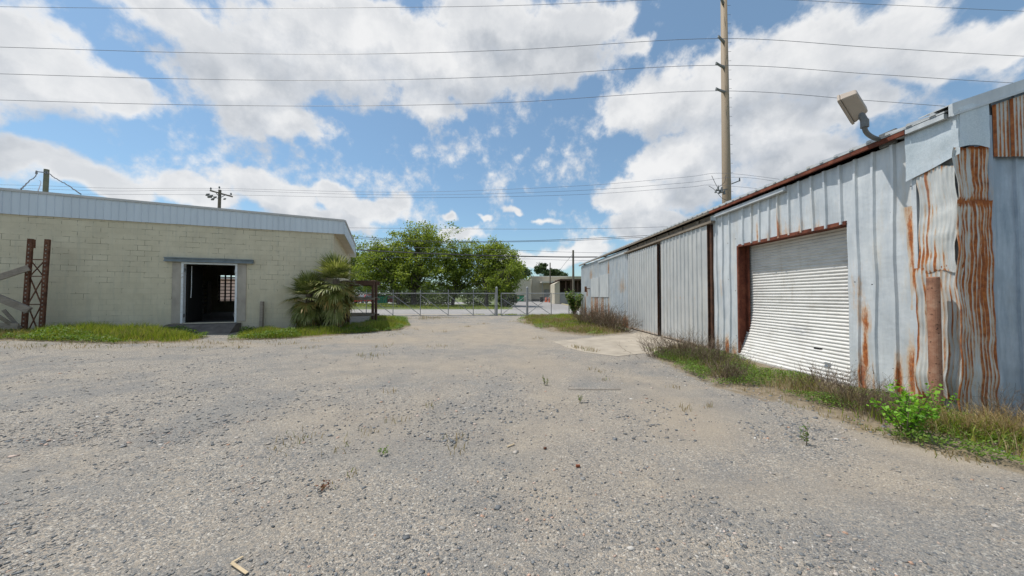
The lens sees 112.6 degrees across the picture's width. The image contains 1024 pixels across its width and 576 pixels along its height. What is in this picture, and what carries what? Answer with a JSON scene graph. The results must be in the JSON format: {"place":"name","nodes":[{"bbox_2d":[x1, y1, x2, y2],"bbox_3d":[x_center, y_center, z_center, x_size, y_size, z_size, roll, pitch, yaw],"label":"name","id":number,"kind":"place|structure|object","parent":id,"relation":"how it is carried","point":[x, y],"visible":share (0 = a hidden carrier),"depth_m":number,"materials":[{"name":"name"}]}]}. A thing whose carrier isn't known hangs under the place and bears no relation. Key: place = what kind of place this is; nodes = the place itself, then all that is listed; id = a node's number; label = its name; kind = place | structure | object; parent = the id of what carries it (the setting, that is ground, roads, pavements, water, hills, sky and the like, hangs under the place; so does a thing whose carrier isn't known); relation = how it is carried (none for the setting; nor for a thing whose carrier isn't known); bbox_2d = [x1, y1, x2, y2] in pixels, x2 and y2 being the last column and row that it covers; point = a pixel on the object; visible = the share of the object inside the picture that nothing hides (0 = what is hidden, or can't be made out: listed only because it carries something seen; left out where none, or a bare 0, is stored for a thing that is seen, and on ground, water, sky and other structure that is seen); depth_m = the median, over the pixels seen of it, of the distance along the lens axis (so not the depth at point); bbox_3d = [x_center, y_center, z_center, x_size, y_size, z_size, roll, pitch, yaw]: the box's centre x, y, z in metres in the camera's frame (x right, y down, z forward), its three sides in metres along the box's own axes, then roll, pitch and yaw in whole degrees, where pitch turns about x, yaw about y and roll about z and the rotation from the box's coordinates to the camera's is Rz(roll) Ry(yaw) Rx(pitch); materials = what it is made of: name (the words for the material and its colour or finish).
{"place":"outdoors","nodes":[
{"label":"outdoors","id":0,"kind":"place"},
{"bbox_2d":[399,314,477,314],"bbox_3d":[-5.604,2.115,26.878,8.600,0.001,1.600,0,-1,-1],"label":"apron entry","id":1,"kind":"object","parent":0,"point":[436,314],"visible":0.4,"depth_m":27.39,"materials":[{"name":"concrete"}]},
{"bbox_2d":[351,296,568,308],"bbox_3d":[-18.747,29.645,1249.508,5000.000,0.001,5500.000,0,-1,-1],"label":"ground","id":2,"kind":"structure","parent":0,"point":[400,307],"depth_m":44.20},
{"bbox_2d":[205,186,232,207],"bbox_3d":[-32.143,-4.373,37.431,2.761,13.634,0.792,0,-1,-1],"label":"utility pole","id":3,"kind":"object","parent":2,"relation":"on","point":[208,195],"visible":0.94,"depth_m":37.52,"materials":[{"name":"wood"}]},
{"bbox_2d":[12,177,770,194],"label":"power line","id":4,"kind":"object","parent":3,"relation":"attached to","point":[451,194],"visible":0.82,"depth_m":34.68,"materials":[{"name":"black metal"}]},
{"bbox_2d":[29,173,774,191],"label":"power line","id":5,"kind":"object","parent":3,"relation":"attached to","point":[443,191],"visible":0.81,"depth_m":34.45,"materials":[{"name":"black metal"}]},
{"bbox_2d":[110,185,756,197],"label":"power line","id":6,"kind":"object","parent":3,"relation":"attached to","point":[369,197],"visible":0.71,"depth_m":35.85,"materials":[{"name":"black metal"}]},
{"bbox_2d":[350,237,415,306],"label":"broadleaf tree","id":7,"kind":"object","parent":2,"relation":"on","point":[366,268],"visible":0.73,"depth_m":47.00,"materials":[{"name":"green plant"}]},
{"bbox_2d":[393,292,426,305],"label":"roadside shrub","id":8,"kind":"object","parent":2,"relation":"on","point":[405,300],"visible":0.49,"depth_m":51.07,"materials":[{"name":"green plant"}]},
{"bbox_2d":[353,302,469,304],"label":"parking lot","id":9,"kind":"structure","parent":2,"relation":"on","point":[424,302],"depth_m":66.11,"materials":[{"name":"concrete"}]},
{"bbox_2d":[350,235,374,289],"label":"broadleaf tree","id":10,"kind":"object","parent":9,"relation":"on","point":[357,252],"visible":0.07,"depth_m":56.88,"materials":[{"name":"green plant"}]},
{"bbox_2d":[355,295,374,303],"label":"parked car","id":11,"kind":"object","parent":9,"relation":"on","point":[361,301],"visible":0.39,"depth_m":64.59,"materials":[{"name":"red paint"}]},
{"bbox_2d":[374,295,388,302],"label":"dumpster","id":12,"kind":"object","parent":9,"relation":"on","point":[382,300],"visible":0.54,"depth_m":60.57,"materials":[{"name":"green paint"}]},
{"bbox_2d":[387,296,394,301],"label":"parked car","id":13,"kind":"object","parent":9,"relation":"on","point":[391,298],"visible":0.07,"depth_m":61.77,"materials":[{"name":"red paint"}]},
{"bbox_2d":[369,220,463,305],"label":"broadleaf tree","id":14,"kind":"object","parent":2,"relation":"on","point":[421,266],"visible":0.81,"depth_m":48.46,"materials":[{"name":"green plant"}]},
{"bbox_2d":[353,283,494,297],"bbox_3d":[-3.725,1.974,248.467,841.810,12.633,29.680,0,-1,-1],"label":"distant wood","id":15,"kind":"object","parent":2,"relation":"on","point":[359,290],"visible":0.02,"depth_m":239.49,"materials":[{"name":"green plant"}]},
{"bbox_2d":[424,291,452,304],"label":"roadside shrub","id":16,"kind":"object","parent":2,"relation":"on","point":[436,300],"visible":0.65,"depth_m":57.15,"materials":[{"name":"green plant"}]},
{"bbox_2d":[412,238,485,305],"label":"broadleaf tree","id":17,"kind":"object","parent":2,"relation":"on","point":[458,273],"visible":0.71,"depth_m":50.53,"materials":[{"name":"green plant"}]},
{"bbox_2d":[351,303,566,314],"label":"roadside grass","id":18,"kind":"structure","parent":2,"relation":"on","point":[427,305],"depth_m":44.62,"materials":[{"name":"green plant"}]},
{"bbox_2d":[460,289,494,304],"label":"roadside shrub","id":19,"kind":"object","parent":2,"relation":"on","point":[463,300],"visible":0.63,"depth_m":55.29,"materials":[{"name":"green plant"}]},
{"bbox_2d":[464,235,529,305],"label":"broadleaf tree","id":20,"kind":"object","parent":2,"relation":"on","point":[488,263],"visible":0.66,"depth_m":48.85,"materials":[{"name":"green plant"}]},
{"bbox_2d":[479,258,526,306],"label":"broadleaf tree","id":21,"kind":"object","parent":2,"relation":"on","point":[502,279],"visible":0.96,"depth_m":45.88,"materials":[{"name":"green plant"}]},
{"bbox_2d":[498,291,517,304],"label":"roadside shrub","id":22,"kind":"object","parent":2,"relation":"on","point":[512,301],"visible":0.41,"depth_m":52.48,"materials":[{"name":"green plant"}]},
{"bbox_2d":[512,278,530,301],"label":"building","id":23,"kind":"structure","parent":2,"relation":"on","point":[527,283],"depth_m":88.08,"materials":[{"name":"white paint"}]},
{"bbox_2d":[519,266,532,279],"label":"tree","id":24,"kind":"object","parent":2,"relation":"on","point":[527,272],"visible":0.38,"depth_m":89.28,"materials":[{"name":"green plant"}]},
{"bbox_2d":[533,263,549,275],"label":"tree","id":25,"kind":"object","parent":2,"relation":"on","point":[540,268],"visible":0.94,"depth_m":133.86,"materials":[{"name":"green plant"}]},
{"bbox_2d":[549,263,550,302],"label":"utility pole","id":26,"kind":"object","parent":2,"relation":"on","point":[550,282],"visible":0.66,"depth_m":74.10,"materials":[{"name":"wood"}]},
{"bbox_2d":[527,276,580,300],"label":"cream warehouse","id":27,"kind":"structure","parent":2,"relation":"on","point":[539,284],"depth_m":95.14,"materials":[{"name":"grey concrete"}]},
{"bbox_2d":[544,290,548,300],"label":"loading door","id":28,"kind":"structure","parent":27,"relation":"in","point":[545,291],"depth_m":95.05,"materials":[{"name":"grey metal"}]},
{"bbox_2d":[547,268,563,275],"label":"tree","id":29,"kind":"object","parent":2,"relation":"on","point":[554,271],"visible":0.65,"depth_m":138.63,"materials":[{"name":"green plant"}]},
{"bbox_2d":[549,279,580,303],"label":"open shelter","id":30,"kind":"object","parent":2,"relation":"on","point":[560,286],"visible":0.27,"depth_m":62.43,"materials":[{"name":"beige concrete"}]},
{"bbox_2d":[572,250,574,298],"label":"utility pole","id":31,"kind":"object","parent":2,"relation":"on","point":[573,286],"visible":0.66,"depth_m":46.07,"materials":[{"name":"wood"}]},
{"bbox_2d":[402,247,592,252],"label":"power line","id":32,"kind":"object","parent":31,"relation":"attached to","point":[497,249],"visible":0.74,"depth_m":46.09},
{"bbox_2d":[400,257,596,260],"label":"power line","id":33,"kind":"object","parent":31,"relation":"attached to","point":[494,258],"visible":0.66,"depth_m":46.06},
{"bbox_2d":[709,0,739,202],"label":"transmission pole","id":34,"kind":"object","parent":2,"relation":"on","point":[725,190],"visible":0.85,"depth_m":32.44,"materials":[{"name":"beige wood"}]},
{"bbox_2d":[11,91,938,105],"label":"power line","id":35,"kind":"object","parent":34,"relation":"attached to","point":[470,103],"visible":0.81,"depth_m":30.72,"materials":[{"name":"black metal"}]},
{"bbox_2d":[0,0,1011,10],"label":"power line","id":36,"kind":"object","parent":34,"relation":"attached to","point":[459,6],"visible":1,"depth_m":30.81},
{"bbox_2d":[7,38,1015,55],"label":"power line","id":37,"kind":"object","parent":34,"relation":"attached to","point":[536,48],"visible":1,"depth_m":30.97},
{"bbox_2d":[16,65,1009,82],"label":"power line","id":38,"kind":"object","parent":34,"relation":"attached to","point":[519,75],"visible":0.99,"depth_m":30.84,"materials":[{"name":"black metal"}]},
{"bbox_2d":[350,309,579,314],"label":"road","id":39,"kind":"structure","parent":0,"point":[460,311],"depth_m":32.76,"materials":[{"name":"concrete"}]},
{"bbox_2d":[355,249,607,257],"bbox_3d":[2.240,-3.266,29.715,45.637,1.232,0.094,0,-1,-1],"label":"power line","id":40,"kind":"object","parent":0,"point":[482,255],"visible":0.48,"depth_m":29.60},
{"bbox_2d":[354,237,642,242],"bbox_3d":[4.930,-4.782,30.592,52.147,1.491,0.034,0,-1,-1],"label":"power line","id":41,"kind":"object","parent":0,"point":[483,242],"visible":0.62,"depth_m":30.44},
{"bbox_2d":[353,235,646,241],"bbox_3d":[4.948,-4.947,30.696,52.326,1.618,0.038,0,-1,-1],"label":"power line","id":42,"kind":"object","parent":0,"point":[496,241],"visible":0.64,"depth_m":30.55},
{"bbox_2d":[0,315,1023,575],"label":"gravel yard","id":43,"kind":"structure","parent":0,"point":[536,351],"depth_m":2.98,"materials":[{"name":"grey gravel"}]},
{"bbox_2d":[20,238,50,331],"bbox_3d":[-15.526,0.002,11.115,0.587,3.221,0.122,1,-1,-22],"label":"rack upright","id":44,"kind":"object","parent":43,"relation":"on","point":[28,276],"visible":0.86,"depth_m":11.13,"materials":[{"name":"metal"}]},
{"bbox_2d":[2,309,21,328],"bbox_3d":[-15.923,0.998,10.870,0.454,0.650,0.040,1,-1,-22],"label":"wooden board","id":45,"kind":"object","parent":44,"relation":"on","point":[8,315],"visible":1,"depth_m":10.85,"materials":[{"name":"grey wood"}]},
{"bbox_2d":[0,294,32,312],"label":"wooden board","id":46,"kind":"object","parent":44,"relation":"on","point":[14,304],"visible":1,"depth_m":10.80,"materials":[{"name":"grey wood"}]},
{"bbox_2d":[0,265,30,280],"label":"wooden board","id":47,"kind":"object","parent":46,"relation":"on","point":[13,272],"visible":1,"depth_m":10.86,"materials":[{"name":"grey wood"}]},
{"bbox_2d":[35,169,49,191],"bbox_3d":[-26.958,-2.414,19.595,0.660,8.912,0.376,0,-1,-1],"label":"utility pole","id":48,"kind":"object","parent":43,"relation":"on","point":[45,181],"visible":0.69,"depth_m":19.66,"materials":[{"name":"wood"}]},
{"bbox_2d":[20,171,36,189],"bbox_3d":[-22.266,-5.083,15.742,12.519,3.433,0.129,-1,-2,37],"label":"power line","id":49,"kind":"object","parent":48,"relation":"attached to","point":[22,187],"visible":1,"depth_m":15.32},
{"bbox_2d":[47,171,81,194],"bbox_3d":[-21.164,-5.055,16.173,12.843,3.413,0.334,-1,-2,33],"label":"power line","id":50,"kind":"object","parent":48,"relation":"attached to","point":[64,183],"visible":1,"depth_m":17.30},
{"bbox_2d":[0,188,355,333],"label":"warehouse","id":51,"kind":"structure","parent":43,"relation":"on","point":[120,261],"depth_m":12.83,"materials":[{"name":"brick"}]},
{"bbox_2d":[186,265,202,321],"bbox_3d":[-12.844,0.223,13.876,0.117,2.237,1.200,1,-1,-22],"label":"open door","id":52,"kind":"structure","parent":51,"relation":"in","point":[193,301],"depth_m":13.79,"materials":[{"name":"white paint"}]},
{"bbox_2d":[220,277,234,300],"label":"window","id":53,"kind":"structure","parent":51,"relation":"in","point":[227,288],"depth_m":28.95,"materials":[{"name":"white glass"}]},
{"bbox_2d":[0,314,409,342],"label":"tall grass","id":54,"kind":"structure","parent":43,"relation":"on","point":[183,335],"depth_m":11.10,"materials":[{"name":"green plant"}]},
{"bbox_2d":[0,323,18,328],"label":"wooden board","id":55,"kind":"object","parent":54,"relation":"on","point":[12,325],"visible":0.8,"depth_m":10.67,"materials":[{"name":"grey wood"}]},
{"bbox_2d":[0,315,11,325],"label":"wooden board","id":56,"kind":"object","parent":55,"relation":"on","point":[5,320],"visible":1,"depth_m":10.63,"materials":[{"name":"grey wood"}]},
{"bbox_2d":[230,556,248,574],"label":"bent strip","id":57,"kind":"object","parent":43,"relation":"on","point":[238,567],"visible":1,"depth_m":1.87,"materials":[{"name":"beige"}]},
{"bbox_2d":[259,301,263,327],"bbox_3d":[-10.167,1.228,13.866,0.140,1.370,0.100,0,-1,-1],"label":"stub post","id":58,"kind":"object","parent":43,"relation":"on","point":[261,319],"visible":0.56,"depth_m":13.83,"materials":[{"name":"grey metal"}]},
{"bbox_2d":[278,270,326,328],"bbox_3d":[-8.580,0.644,14.415,2.088,2.996,2.102,-1,-1,22],"label":"cabbage palm","id":59,"kind":"object","parent":43,"relation":"on","point":[307,313],"visible":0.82,"depth_m":14.08,"materials":[{"name":"green plant"}]},
{"bbox_2d":[314,480,330,490],"bbox_3d":[-1.468,1.522,2.634,0.081,0.075,0.111,-1,-2,37],"label":"gravel weed","id":60,"kind":"object","parent":43,"relation":"on","point":[322,486],"visible":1,"depth_m":2.63,"materials":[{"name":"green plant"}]},
{"bbox_2d":[303,250,362,327],"bbox_3d":[-7.564,0.143,14.586,2.398,3.596,2.697,0,-1,-1],"label":"cabbage palm","id":61,"kind":"object","parent":43,"relation":"on","point":[336,300],"visible":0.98,"depth_m":14.16,"materials":[{"name":"green plant"}]},
{"bbox_2d":[341,280,379,324],"bbox_3d":[-7.840,0.797,17.535,1.840,2.395,0.635,0,-1,-1],"label":"timber shelf","id":62,"kind":"object","parent":43,"relation":"on","point":[372,298],"visible":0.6,"depth_m":17.29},
{"bbox_2d":[378,445,388,454],"bbox_3d":[-1.208,1.531,3.215,0.086,0.084,0.087,-1,-2,34],"label":"gravel weed","id":63,"kind":"object","parent":43,"relation":"on","point":[380,450],"visible":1,"depth_m":3.21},
{"bbox_2d":[353,290,494,315],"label":"sliding gate","id":64,"kind":"structure","parent":43,"relation":"on","point":[420,293],"depth_m":25.50,"materials":[{"name":"metal"}]},
{"bbox_2d":[495,287,497,315],"bbox_3d":[-1.149,1.037,25.429,0.179,2.270,0.179,0,-1,-1],"label":"gate post","id":65,"kind":"object","parent":43,"relation":"on","point":[496,301],"visible":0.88,"depth_m":25.38,"materials":[{"name":"grey metal"}]},
{"bbox_2d":[2,321,996,489],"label":"gravel sprouts","id":66,"kind":"object","parent":43,"relation":"on","point":[865,427],"visible":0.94,"depth_m":4.51,"materials":[{"name":"green plant"}]},
{"bbox_2d":[0,313,1023,456],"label":"dry grass","id":67,"kind":"structure","parent":43,"relation":"on","point":[608,330],"depth_m":5.64,"materials":[{"name":"brown plant"}]},
{"bbox_2d":[526,287,527,315],"bbox_3d":[1.133,1.038,25.463,0.179,2.270,0.179,0,-1,-1],"label":"gate post","id":68,"kind":"object","parent":43,"relation":"on","point":[527,301],"visible":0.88,"depth_m":25.39,"materials":[{"name":"grey metal"}]},
{"bbox_2d":[501,293,551,315],"bbox_3d":[1.069,1.231,25.597,3.814,1.750,0.122,0,-1,-1],"label":"gate leaf","id":69,"kind":"object","parent":68,"relation":"attached to","point":[521,306],"visible":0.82,"depth_m":25.60,"materials":[{"name":"metal"}]},
{"bbox_2d":[552,293,580,313],"bbox_3d":[4.119,1.265,25.650,2.174,1.725,0.075,0,-1,-1],"label":"chain link fence","id":70,"kind":"object","parent":43,"relation":"on","point":[563,301],"visible":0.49,"depth_m":25.66,"materials":[{"name":"metal"}]},
{"bbox_2d":[564,289,583,313],"bbox_3d":[4.616,1.050,25.131,1.506,2.044,1.225,-1,-1,27],"label":"vine bush","id":71,"kind":"object","parent":43,"relation":"on","point":[572,303],"visible":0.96,"depth_m":24.97,"materials":[{"name":"green plant"}]},
{"bbox_2d":[566,304,613,324],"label":"dry brush","id":72,"kind":"object","parent":43,"relation":"on","point":[579,316],"visible":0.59,"depth_m":17.19,"materials":[{"name":"brown plant"}]},
{"bbox_2d":[573,389,613,389],"bbox_3d":[1.310,1.607,5.420,0.841,0.014,0.030,0,-1,0],"label":"thin rod","id":73,"kind":"object","parent":43,"relation":"on","point":[593,389],"visible":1,"depth_m":5.41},
{"bbox_2d":[569,301,628,326],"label":"dry brush","id":74,"kind":"object","parent":43,"relation":"on","point":[600,313],"visible":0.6,"depth_m":15.75,"materials":[{"name":"brown plant"}]},
{"bbox_2d":[593,311,641,331],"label":"dry brush","id":75,"kind":"object","parent":43,"relation":"on","point":[615,326],"visible":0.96,"depth_m":14.17,"materials":[{"name":"brown plant"}]},
{"bbox_2d":[553,331,686,356],"bbox_3d":[4.416,1.777,11.360,6.822,0.058,3.776,1,-2,-42],"label":"concrete apron","id":76,"kind":"object","parent":43,"relation":"on","point":[606,345],"visible":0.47,"depth_m":10.65,"materials":[{"name":"beige concrete"}]},
{"bbox_2d":[616,329,681,359],"bbox_3d":[3.425,1.315,8.191,1.795,0.746,1.207,1,-2,-43],"label":"dry brush","id":77,"kind":"object","parent":43,"relation":"on","point":[652,349],"visible":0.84,"depth_m":8.34,"materials":[{"name":"brown plant"}]},
{"bbox_2d":[636,327,734,359],"bbox_3d":[3.986,1.287,7.959,1.939,0.925,1.924,0,-1,-1],"label":"dry brush","id":78,"kind":"object","parent":43,"relation":"on","point":[673,340],"visible":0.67,"depth_m":7.96,"materials":[{"name":"brown plant"}]},
{"bbox_2d":[663,331,756,365],"bbox_3d":[4.088,1.288,7.138,1.640,0.750,1.498,0,-1,-1],"label":"dry brush","id":79,"kind":"object","parent":43,"relation":"on","point":[715,351],"visible":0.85,"depth_m":7.10,"materials":[{"name":"brown plant"}]},
{"bbox_2d":[697,353,774,383],"bbox_3d":[3.871,1.360,6.108,0.977,0.561,1.143,0,-1,-1],"label":"dry brush","id":80,"kind":"object","parent":43,"relation":"on","point":[728,368],"visible":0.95,"depth_m":6.00,"materials":[{"name":"brown plant"}]},
{"bbox_2d":[517,313,1023,464],"bbox_3d":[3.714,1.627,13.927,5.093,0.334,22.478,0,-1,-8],"label":"green grass","id":81,"kind":"structure","parent":43,"relation":"on","point":[538,321],"depth_m":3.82,"materials":[{"name":"green plant"}]},
{"bbox_2d":[579,79,1023,416],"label":"metal shed","id":82,"kind":"structure","parent":43,"relation":"on","point":[836,260],"depth_m":5.28,"materials":[{"name":"grey metal"}]},
{"bbox_2d":[591,277,598,296],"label":"window cover","id":83,"kind":"structure","parent":82,"relation":"in","point":[595,281],"depth_m":21.52,"materials":[{"name":"metal"}]},
{"bbox_2d":[599,274,608,296],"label":"window cover","id":84,"kind":"structure","parent":82,"relation":"in","point":[603,279],"depth_m":19.53,"materials":[{"name":"metal"}]},
{"bbox_2d":[628,244,659,334],"bbox_3d":[5.367,0.093,14.132,0.104,3.350,3.057,0,-1,-1],"label":"sliding door","id":85,"kind":"structure","parent":82,"relation":"in","point":[643,265],"depth_m":13.76,"materials":[{"name":"grey metal"}]},
{"bbox_2d":[660,225,710,345],"bbox_3d":[5.416,-0.010,10.888,0.103,3.410,2.896,0,-1,-1],"label":"sliding door","id":86,"kind":"structure","parent":82,"relation":"in","point":[685,257],"depth_m":10.57,"materials":[{"name":"grey metal"}]},
{"bbox_2d":[837,90,897,148],"bbox_3d":[5.192,-2.533,5.122,0.761,0.870,0.377,0,-1,-1],"label":"floodlight","id":87,"kind":"object","parent":82,"relation":"attached to","point":[852,106],"depth_m":5.01,"materials":[{"name":"grey metal"}]},
{"bbox_2d":[799,422,809,445],"bbox_3d":[2.942,1.463,3.431,0.083,0.230,0.088,1,-1,-30],"label":"gravel weed","id":88,"kind":"object","parent":43,"relation":"on","point":[806,435],"visible":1,"depth_m":3.43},
{"bbox_2d":[775,361,858,393],"bbox_3d":[4.787,1.374,5.385,1.069,0.500,1.004,-1,-2,38],"label":"dry brush","id":89,"kind":"object","parent":43,"relation":"on","point":[820,381],"visible":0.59,"depth_m":5.31,"materials":[{"name":"brown plant"}]},
{"bbox_2d":[780,356,930,412],"bbox_3d":[4.574,1.271,4.525,1.386,0.666,1.259,0,-1,-1],"label":"dry brush","id":90,"kind":"object","parent":43,"relation":"on","point":[852,387],"visible":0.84,"depth_m":4.57,"materials":[{"name":"plant"}]},
{"bbox_2d":[830,372,951,422],"bbox_3d":[4.501,1.307,4.104,1.114,0.575,0.855,0,-1,-18],"label":"dry brush","id":91,"kind":"object","parent":43,"relation":"on","point":[870,407],"visible":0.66,"depth_m":4.16,"materials":[{"name":"plant"}]},
{"bbox_2d":[866,380,945,436],"bbox_3d":[4.187,1.290,3.607,0.502,0.589,0.505,0,-1,-1],"label":"leafy sapling","id":92,"kind":"object","parent":43,"relation":"on","point":[910,409],"visible":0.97,"depth_m":3.58,"materials":[{"name":"green plant"}]},
{"bbox_2d":[926,277,943,405],"bbox_3d":[5.346,0.828,4.312,0.115,1.938,0.115,0,-1,-1],"label":"pipe bollard","id":93,"kind":"object","parent":43,"relation":"on","point":[934,330],"visible":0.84,"depth_m":4.28,"materials":[{"name":"brown metal"}]},
{"bbox_2d":[924,381,959,425],"bbox_3d":[4.851,1.335,3.880,0.151,0.508,0.297,1,-1,-23],"label":"leafy sapling","id":94,"kind":"object","parent":43,"relation":"on","point":[935,399],"visible":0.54,"depth_m":3.90,"materials":[{"name":"green plant"}]},
{"bbox_2d":[910,398,1021,441],"bbox_3d":[4.806,1.368,3.621,0.755,0.432,0.831,1,-2,-40],"label":"dry brush","id":95,"kind":"object","parent":43,"relation":"on","point":[968,420],"visible":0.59,"depth_m":3.60,"materials":[{"name":"plant"}]},
{"bbox_2d":[929,381,1023,426],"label":"dry brush","id":96,"kind":"object","parent":43,"relation":"on","point":[1006,405],"visible":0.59,"depth_m":3.93,"materials":[{"name":"plant"}]},
{"bbox_2d":[931,398,1023,445],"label":"dry brush","id":97,"kind":"object","parent":43,"relation":"on","point":[1007,425],"visible":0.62,"depth_m":3.52,"materials":[{"name":"plant"}]},
{"bbox_2d":[0,0,1023,295],"label":"sky","id":98,"kind":"structure","parent":0,"point":[316,138],"materials":[{"name":"blue"}]},
{"bbox_2d":[401,227,647,228],"bbox_3d":[5.851,-5.623,30.225,49.516,0.884,0.026,0,-1,-1],"label":"power line","id":99,"kind":"object","parent":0,"point":[436,228],"visible":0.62,"depth_m":30.02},
{"bbox_2d":[513,301,569,308],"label":"driveway","id":100,"kind":"structure","parent":0,"point":[545,305],"depth_m":52.57,"materials":[{"name":"grey concrete"}]},
{"bbox_2d":[517,295,523,300],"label":"dumpster","id":101,"kind":"object","parent":100,"relation":"on","point":[520,297],"visible":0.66,"depth_m":83.93,"materials":[{"name":"green paint"}]}
]}

